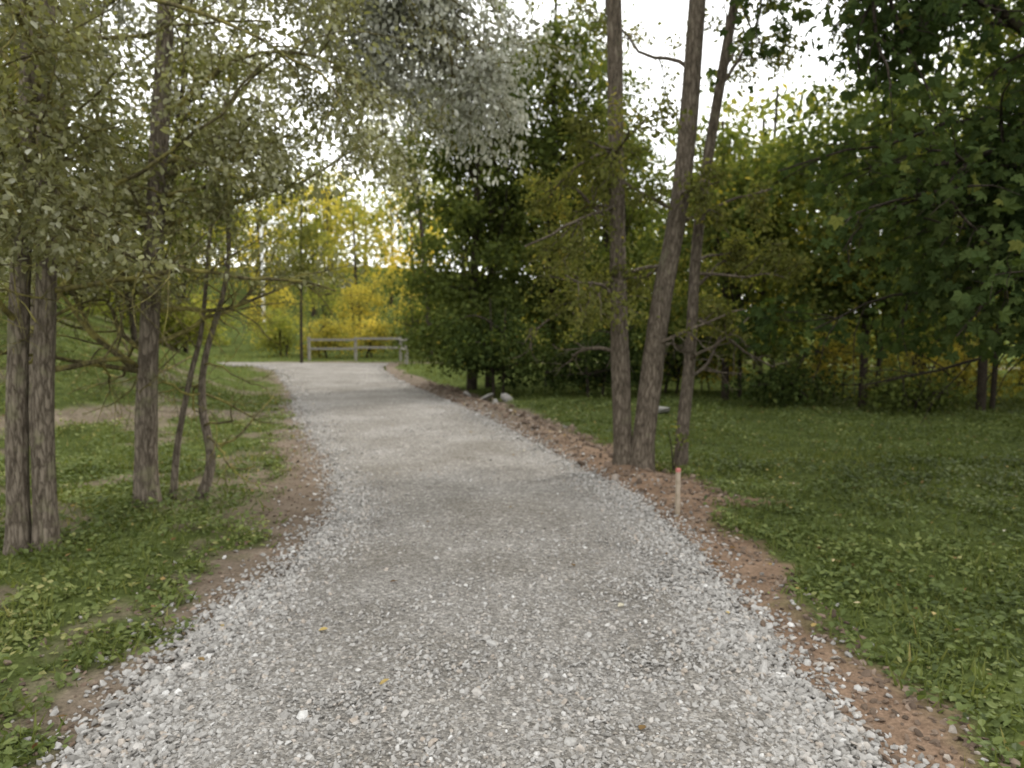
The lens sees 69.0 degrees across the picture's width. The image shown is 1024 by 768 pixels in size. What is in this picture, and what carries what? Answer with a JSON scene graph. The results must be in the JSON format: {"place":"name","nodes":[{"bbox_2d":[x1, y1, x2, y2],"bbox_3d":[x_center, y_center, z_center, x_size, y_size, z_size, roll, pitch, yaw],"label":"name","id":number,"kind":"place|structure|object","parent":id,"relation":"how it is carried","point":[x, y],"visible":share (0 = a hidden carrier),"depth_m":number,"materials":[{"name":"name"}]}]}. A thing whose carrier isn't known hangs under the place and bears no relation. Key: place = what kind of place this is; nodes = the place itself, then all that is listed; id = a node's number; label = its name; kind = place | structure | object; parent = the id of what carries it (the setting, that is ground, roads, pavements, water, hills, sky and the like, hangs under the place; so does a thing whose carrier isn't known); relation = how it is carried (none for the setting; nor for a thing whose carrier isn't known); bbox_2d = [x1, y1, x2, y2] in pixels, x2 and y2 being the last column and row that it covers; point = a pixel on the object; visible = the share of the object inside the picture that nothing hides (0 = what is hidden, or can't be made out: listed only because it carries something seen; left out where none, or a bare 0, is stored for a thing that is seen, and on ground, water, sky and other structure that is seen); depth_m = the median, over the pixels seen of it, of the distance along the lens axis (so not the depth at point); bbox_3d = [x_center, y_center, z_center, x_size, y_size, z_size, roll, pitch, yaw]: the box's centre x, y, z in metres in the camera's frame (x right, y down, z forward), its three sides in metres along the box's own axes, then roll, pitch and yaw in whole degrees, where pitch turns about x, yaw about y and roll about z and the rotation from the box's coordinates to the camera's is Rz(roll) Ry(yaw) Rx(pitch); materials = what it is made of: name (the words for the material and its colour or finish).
{"place":"outdoors","nodes":[
{"label":"outdoors","id":0,"kind":"place"},
{"bbox_2d":[166,275,209,306],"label":"green shrub","id":1,"kind":"object","parent":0,"point":[190,296],"visible":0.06,"depth_m":43.96,"materials":[{"name":"green plant"}]},
{"bbox_2d":[85,362,883,767],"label":"gravel path","id":2,"kind":"structure","parent":0,"point":[455,496],"depth_m":4.10,"materials":[{"name":"grey gravel"}]},
{"bbox_2d":[11,364,988,767],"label":"gravel stones","id":3,"kind":"object","parent":2,"relation":"on","point":[761,642],"visible":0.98,"depth_m":3.42,"materials":[{"name":"grey gravel"}]},
{"bbox_2d":[0,266,1023,767],"bbox_3d":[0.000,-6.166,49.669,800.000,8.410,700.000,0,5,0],"label":"ground","id":4,"kind":"structure","parent":0,"point":[234,562],"depth_m":6.20,"materials":[{"name":"green plant"}]},
{"bbox_2d":[1,169,107,308],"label":"park trees","id":5,"kind":"object","parent":4,"relation":"on","point":[64,277],"depth_m":47.17,"materials":[{"name":"green plant"}]},
{"bbox_2d":[0,82,119,270],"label":"willow tree","id":6,"kind":"object","parent":4,"relation":"on","point":[17,103],"visible":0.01,"depth_m":16.47,"materials":[{"name":"green plant"}]},
{"bbox_2d":[0,231,137,315],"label":"green shrub","id":7,"kind":"object","parent":4,"relation":"on","point":[64,294],"visible":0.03,"depth_m":21.57,"materials":[{"name":"green plant"}]},
{"bbox_2d":[0,2,166,251],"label":"willow tree","id":8,"kind":"object","parent":4,"relation":"on","point":[10,51],"visible":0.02,"depth_m":12.47,"materials":[{"name":"green plant"}]},
{"bbox_2d":[59,283,195,344],"bbox_3d":[-14.396,-2.627,27.893,4.272,3.372,4.429,-4,6,-40],"label":"green shrub","id":9,"kind":"object","parent":4,"relation":"on","point":[106,309],"visible":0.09,"depth_m":27.05,"materials":[{"name":"green plant"}]},
{"bbox_2d":[67,63,249,341],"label":"willow tree","id":10,"kind":"object","parent":4,"relation":"on","point":[133,329],"visible":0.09,"depth_m":18.29,"materials":[{"name":"green plant"}]},
{"bbox_2d":[0,423,336,767],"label":"loose pebbles","id":11,"kind":"object","parent":4,"relation":"on","point":[63,727],"visible":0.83,"depth_m":4.58,"materials":[{"name":"stone"}]},
{"bbox_2d":[106,292,231,349],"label":"green shrub","id":12,"kind":"object","parent":4,"relation":"on","point":[172,321],"visible":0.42,"depth_m":22.45,"materials":[{"name":"green plant"}]},
{"bbox_2d":[82,135,290,501],"bbox_3d":[-2.742,-0.573,6.539,1.584,3.485,1.932,-1,5,-11],"label":"willow sapling","id":13,"kind":"object","parent":4,"relation":"on","point":[210,442],"visible":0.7,"depth_m":6.81,"materials":[{"name":"green plant"}]},
{"bbox_2d":[112,137,263,353],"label":"willow tree","id":14,"kind":"object","parent":4,"relation":"on","point":[185,349],"visible":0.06,"depth_m":23.64,"materials":[{"name":"green plant"}]},
{"bbox_2d":[106,98,298,499],"bbox_3d":[-2.909,-0.700,6.640,1.969,3.651,1.823,0,5,0],"label":"willow sapling","id":15,"kind":"object","parent":4,"relation":"on","point":[178,441],"visible":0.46,"depth_m":6.76,"materials":[{"name":"green plant"}]},
{"bbox_2d":[0,0,423,555],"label":"poplar tree","id":16,"kind":"object","parent":4,"relation":"on","point":[38,39],"visible":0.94,"depth_m":5.17,"materials":[{"name":"green plant"}]},
{"bbox_2d":[181,288,245,345],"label":"green shrub","id":17,"kind":"object","parent":4,"relation":"on","point":[213,306],"visible":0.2,"depth_m":42.93,"materials":[{"name":"green plant"}]},
{"bbox_2d":[105,0,324,258],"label":"willow tree","id":18,"kind":"object","parent":4,"relation":"on","point":[195,120],"visible":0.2,"depth_m":16.70,"materials":[{"name":"green plant"}]},
{"bbox_2d":[0,0,469,507],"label":"poplar tree","id":19,"kind":"object","parent":4,"relation":"on","point":[146,483],"visible":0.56,"depth_m":6.42,"materials":[{"name":"green plant"}]},
{"bbox_2d":[87,185,434,316],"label":"park trees","id":20,"kind":"object","parent":4,"relation":"on","point":[313,312],"visible":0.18,"depth_m":53.72,"materials":[{"name":"green plant"}]},
{"bbox_2d":[260,221,280,330],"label":"street lamp","id":21,"kind":"object","parent":4,"relation":"on","point":[261,234],"visible":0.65,"depth_m":45.23,"materials":[{"name":"metal"}]},
{"bbox_2d":[238,284,306,344],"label":"autumn shrub","id":22,"kind":"object","parent":4,"relation":"on","point":[276,298],"visible":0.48,"depth_m":41.45,"materials":[{"name":"yellow plant"}]},
{"bbox_2d":[240,305,305,356],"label":"green shrub","id":23,"kind":"object","parent":4,"relation":"on","point":[281,328],"visible":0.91,"depth_m":37.63,"materials":[{"name":"green plant"}]},
{"bbox_2d":[140,164,452,315],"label":"autumn trees","id":24,"kind":"object","parent":4,"relation":"on","point":[392,258],"visible":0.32,"depth_m":51.74,"materials":[{"name":"yellow plant"}]},
{"bbox_2d":[0,0,593,445],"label":"silver poplar tree","id":25,"kind":"object","parent":4,"relation":"on","point":[482,72],"visible":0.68,"depth_m":7.52,"materials":[{"name":"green plant"}]},
{"bbox_2d":[268,206,334,362],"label":"willow tree","id":26,"kind":"object","parent":4,"relation":"on","point":[302,234],"visible":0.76,"depth_m":30.91,"materials":[{"name":"green plant"}]},
{"bbox_2d":[291,277,358,343],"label":"green shrub","id":27,"kind":"object","parent":4,"relation":"on","point":[328,301],"visible":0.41,"depth_m":43.43,"materials":[{"name":"green plant"}]},
{"bbox_2d":[292,315,357,358],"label":"autumn shrub","id":28,"kind":"object","parent":4,"relation":"on","point":[329,332],"visible":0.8,"depth_m":36.20,"materials":[{"name":"yellow plant"}]},
{"bbox_2d":[307,337,407,364],"bbox_3d":[-6.119,-1.488,32.903,5.956,1.176,2.348,3,5,33],"label":"wooden fence","id":29,"kind":"object","parent":4,"relation":"on","point":[356,347],"visible":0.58,"depth_m":33.45,"materials":[{"name":"grey wood"}]},
{"bbox_2d":[328,275,388,350],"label":"autumn shrub","id":30,"kind":"object","parent":4,"relation":"on","point":[359,308],"visible":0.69,"depth_m":40.35,"materials":[{"name":"yellow plant"}]},
{"bbox_2d":[336,313,398,357],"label":"autumn shrub","id":31,"kind":"object","parent":4,"relation":"on","point":[368,331],"visible":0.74,"depth_m":36.56,"materials":[{"name":"yellow plant"}]},
{"bbox_2d":[329,48,447,361],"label":"poplar tree","id":32,"kind":"object","parent":4,"relation":"on","point":[419,169],"visible":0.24,"depth_m":32.37,"materials":[{"name":"green plant"}]},
{"bbox_2d":[362,261,434,335],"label":"autumn shrub","id":33,"kind":"object","parent":4,"relation":"on","point":[388,282],"visible":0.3,"depth_m":41.21,"materials":[{"name":"yellow plant"}]},
{"bbox_2d":[370,299,445,357],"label":"green shrub","id":34,"kind":"object","parent":4,"relation":"on","point":[413,317],"visible":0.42,"depth_m":36.58,"materials":[{"name":"green plant"}]},
{"bbox_2d":[0,150,902,322],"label":"distant trees","id":35,"kind":"object","parent":4,"relation":"on","point":[312,209],"visible":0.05,"depth_m":62.97,"materials":[{"name":"green plant"}]},
{"bbox_2d":[421,287,492,332],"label":"green shrub","id":36,"kind":"object","parent":4,"relation":"on","point":[438,291],"visible":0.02,"depth_m":34.58,"materials":[{"name":"green plant"}]},
{"bbox_2d":[353,18,580,389],"bbox_3d":[-0.759,-4.460,18.075,5.345,9.332,4.458,-3,6,-35],"label":"maple tree","id":37,"kind":"object","parent":4,"relation":"on","point":[470,213],"visible":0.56,"depth_m":17.73,"materials":[{"name":"green plant"}]},
{"bbox_2d":[406,298,565,397],"bbox_3d":[-0.563,-0.764,16.496,3.528,2.266,2.329,0,5,0],"label":"hazel shrub","id":38,"kind":"object","parent":4,"relation":"on","point":[489,353],"visible":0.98,"depth_m":16.18,"materials":[{"name":"green plant"}]},
{"bbox_2d":[480,393,492,400],"bbox_3d":[-0.556,0.298,15.658,0.344,0.235,0.337,0,5,0],"label":"boulder","id":39,"kind":"object","parent":4,"relation":"on","point":[487,397],"visible":0.71,"depth_m":15.54,"materials":[{"name":"stone"}]},
{"bbox_2d":[501,393,513,401],"bbox_3d":[-0.098,0.307,15.556,0.277,0.228,0.217,0,5,0],"label":"boulder","id":40,"kind":"object","parent":4,"relation":"on","point":[505,397],"visible":0.8,"depth_m":15.49,"materials":[{"name":"stone"}]},
{"bbox_2d":[0,302,1023,767],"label":"grass","id":41,"kind":"structure","parent":4,"relation":"on","point":[662,466],"depth_m":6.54,"materials":[{"name":"green plant"}]},
{"bbox_2d":[2,353,1023,748],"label":"fallen leaves","id":42,"kind":"object","parent":4,"relation":"on","point":[574,565],"visible":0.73,"depth_m":5.69,"materials":[{"name":"orange plant"}]},
{"bbox_2d":[443,0,666,386],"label":"elm tree","id":43,"kind":"object","parent":4,"relation":"on","point":[565,90],"visible":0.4,"depth_m":18.28,"materials":[{"name":"green plant"}]},
{"bbox_2d":[515,315,646,398],"bbox_3d":[1.649,-0.754,16.442,3.176,2.280,2.889,0,5,0],"label":"hazel shrub","id":44,"kind":"object","parent":4,"relation":"on","point":[587,376],"visible":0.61,"depth_m":16.50,"materials":[{"name":"green plant"}]},
{"bbox_2d":[482,0,693,464],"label":"alder tree","id":45,"kind":"object","parent":4,"relation":"on","point":[612,152],"visible":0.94,"depth_m":7.91,"materials":[{"name":"green plant"}]},
{"bbox_2d":[542,75,718,383],"bbox_3d":[2.715,-4.214,20.122,4.893,8.560,5.300,-4,6,-43],"label":"elm tree","id":46,"kind":"object","parent":4,"relation":"on","point":[630,221],"visible":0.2,"depth_m":19.41,"materials":[{"name":"green plant"}]},
{"bbox_2d":[658,406,669,413],"bbox_3d":[2.725,0.486,13.681,0.355,0.183,0.346,1,5,15],"label":"flat stone","id":47,"kind":"object","parent":4,"relation":"on","point":[663,409],"visible":0.53,"depth_m":13.56,"materials":[{"name":"grey stone"}]},
{"bbox_2d":[558,0,785,471],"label":"alder tree","id":48,"kind":"object","parent":4,"relation":"on","point":[642,455],"visible":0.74,"depth_m":7.99,"materials":[{"name":"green plant"}]},
{"bbox_2d":[660,417,690,472],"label":"sucker shoots","id":49,"kind":"object","parent":4,"relation":"on","point":[681,444],"visible":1,"depth_m":8.08,"materials":[{"name":"green plant"}]},
{"bbox_2d":[675,468,680,514],"bbox_3d":[1.400,0.932,6.293,0.039,0.450,0.029,-1,5,-17],"label":"marker stake","id":50,"kind":"object","parent":4,"relation":"on","point":[677,490],"visible":0.8,"depth_m":6.28,"materials":[{"name":"brown wood"}]},
{"bbox_2d":[379,68,984,371],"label":"park trees","id":51,"kind":"object","parent":4,"relation":"on","point":[788,98],"visible":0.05,"depth_m":27.69,"materials":[{"name":"green plant"}]},
{"bbox_2d":[628,293,744,393],"bbox_3d":[3.981,-0.949,17.726,3.072,2.454,2.850,3,6,37],"label":"hazel shrub","id":52,"kind":"object","parent":4,"relation":"on","point":[667,374],"visible":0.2,"depth_m":17.40,"materials":[{"name":"green plant"}]},
{"bbox_2d":[663,327,764,390],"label":"autumn shrub","id":53,"kind":"object","parent":4,"relation":"on","point":[705,374],"visible":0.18,"depth_m":17.63,"materials":[{"name":"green plant"}]},
{"bbox_2d":[414,381,1020,767],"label":"soil clods","id":54,"kind":"object","parent":4,"relation":"on","point":[909,703],"visible":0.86,"depth_m":4.75,"materials":[{"name":"brown soil"}]},
{"bbox_2d":[627,116,837,399],"bbox_3d":[4.601,-2.671,15.711,4.745,6.203,4.664,0,5,0],"label":"linden tree","id":55,"kind":"object","parent":4,"relation":"on","point":[738,146],"visible":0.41,"depth_m":15.40,"materials":[{"name":"green plant"}]},
{"bbox_2d":[655,0,867,467],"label":"alder tree","id":56,"kind":"object","parent":4,"relation":"on","point":[738,256],"visible":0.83,"depth_m":8.24,"materials":[{"name":"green plant"}]},
{"bbox_2d":[514,238,1023,385],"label":"autumn undergrowth","id":57,"kind":"object","parent":4,"relation":"on","point":[1013,371],"visible":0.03,"depth_m":21.91,"materials":[{"name":"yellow plant"}]},
{"bbox_2d":[670,79,880,383],"bbox_3d":[6.290,-3.580,18.503,4.852,7.568,5.662,4,6,40],"label":"linden tree","id":58,"kind":"object","parent":4,"relation":"on","point":[780,331],"visible":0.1,"depth_m":18.30,"materials":[{"name":"green plant"}]},
{"bbox_2d":[715,342,861,410],"bbox_3d":[5.298,-0.164,14.555,2.650,1.346,1.991,-1,5,-17],"label":"green shrub","id":59,"kind":"object","parent":4,"relation":"on","point":[792,387],"visible":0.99,"depth_m":14.39,"materials":[{"name":"green plant"}]},
{"bbox_2d":[748,64,967,406],"bbox_3d":[6.960,-2.791,14.120,5.192,6.660,5.076,0,5,0],"label":"linden tree","id":60,"kind":"object","parent":4,"relation":"on","point":[827,302],"visible":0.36,"depth_m":14.16,"materials":[{"name":"green plant"}]},
{"bbox_2d":[800,314,920,397],"bbox_3d":[7.345,-0.603,16.660,3.190,1.907,2.594,0,5,0],"label":"autumn shrub","id":61,"kind":"object","parent":4,"relation":"on","point":[834,348],"visible":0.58,"depth_m":16.37,"materials":[{"name":"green plant"}]},
{"bbox_2d":[706,0,1023,429],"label":"maple tree","id":62,"kind":"object","parent":4,"relation":"on","point":[976,174],"visible":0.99,"depth_m":6.47,"materials":[{"name":"green plant"}]},
{"bbox_2d":[792,27,1014,386],"bbox_3d":[10.078,-4.287,18.113,6.877,9.098,5.326,0,5,0],"label":"linden tree","id":63,"kind":"object","parent":4,"relation":"on","point":[955,62],"visible":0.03,"depth_m":18.17,"materials":[{"name":"green plant"}]},
{"bbox_2d":[841,350,979,418],"bbox_3d":[7.162,-0.006,13.623,2.543,1.233,2.363,0,5,0],"label":"green shrub","id":64,"kind":"object","parent":4,"relation":"on","point":[896,396],"visible":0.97,"depth_m":13.48,"materials":[{"name":"green plant"}]},
{"bbox_2d":[806,0,1023,411],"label":"linden tree","id":65,"kind":"object","parent":4,"relation":"on","point":[1008,48],"visible":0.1,"depth_m":13.32,"materials":[{"name":"green plant"}]},
{"bbox_2d":[834,333,1019,402],"bbox_3d":[8.763,-0.469,15.838,3.595,1.750,2.801,0,5,0],"label":"autumn shrub","id":66,"kind":"object","parent":4,"relation":"on","point":[966,375],"visible":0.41,"depth_m":15.55,"materials":[{"name":"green plant"}]},
{"bbox_2d":[958,0,1023,331],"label":"maple tree","id":67,"kind":"object","parent":4,"relation":"on","point":[1009,39],"visible":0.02,"depth_m":12.79,"materials":[{"name":"green plant"}]},
{"bbox_2d":[998,357,1023,399],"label":"autumn shrub","id":68,"kind":"object","parent":4,"relation":"on","point":[1019,374],"visible":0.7,"depth_m":15.80,"materials":[{"name":"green plant"}]},
{"bbox_2d":[0,0,1023,312],"label":"sky","id":69,"kind":"structure","parent":0,"point":[669,12],"materials":[{"name":"white"}]}
]}

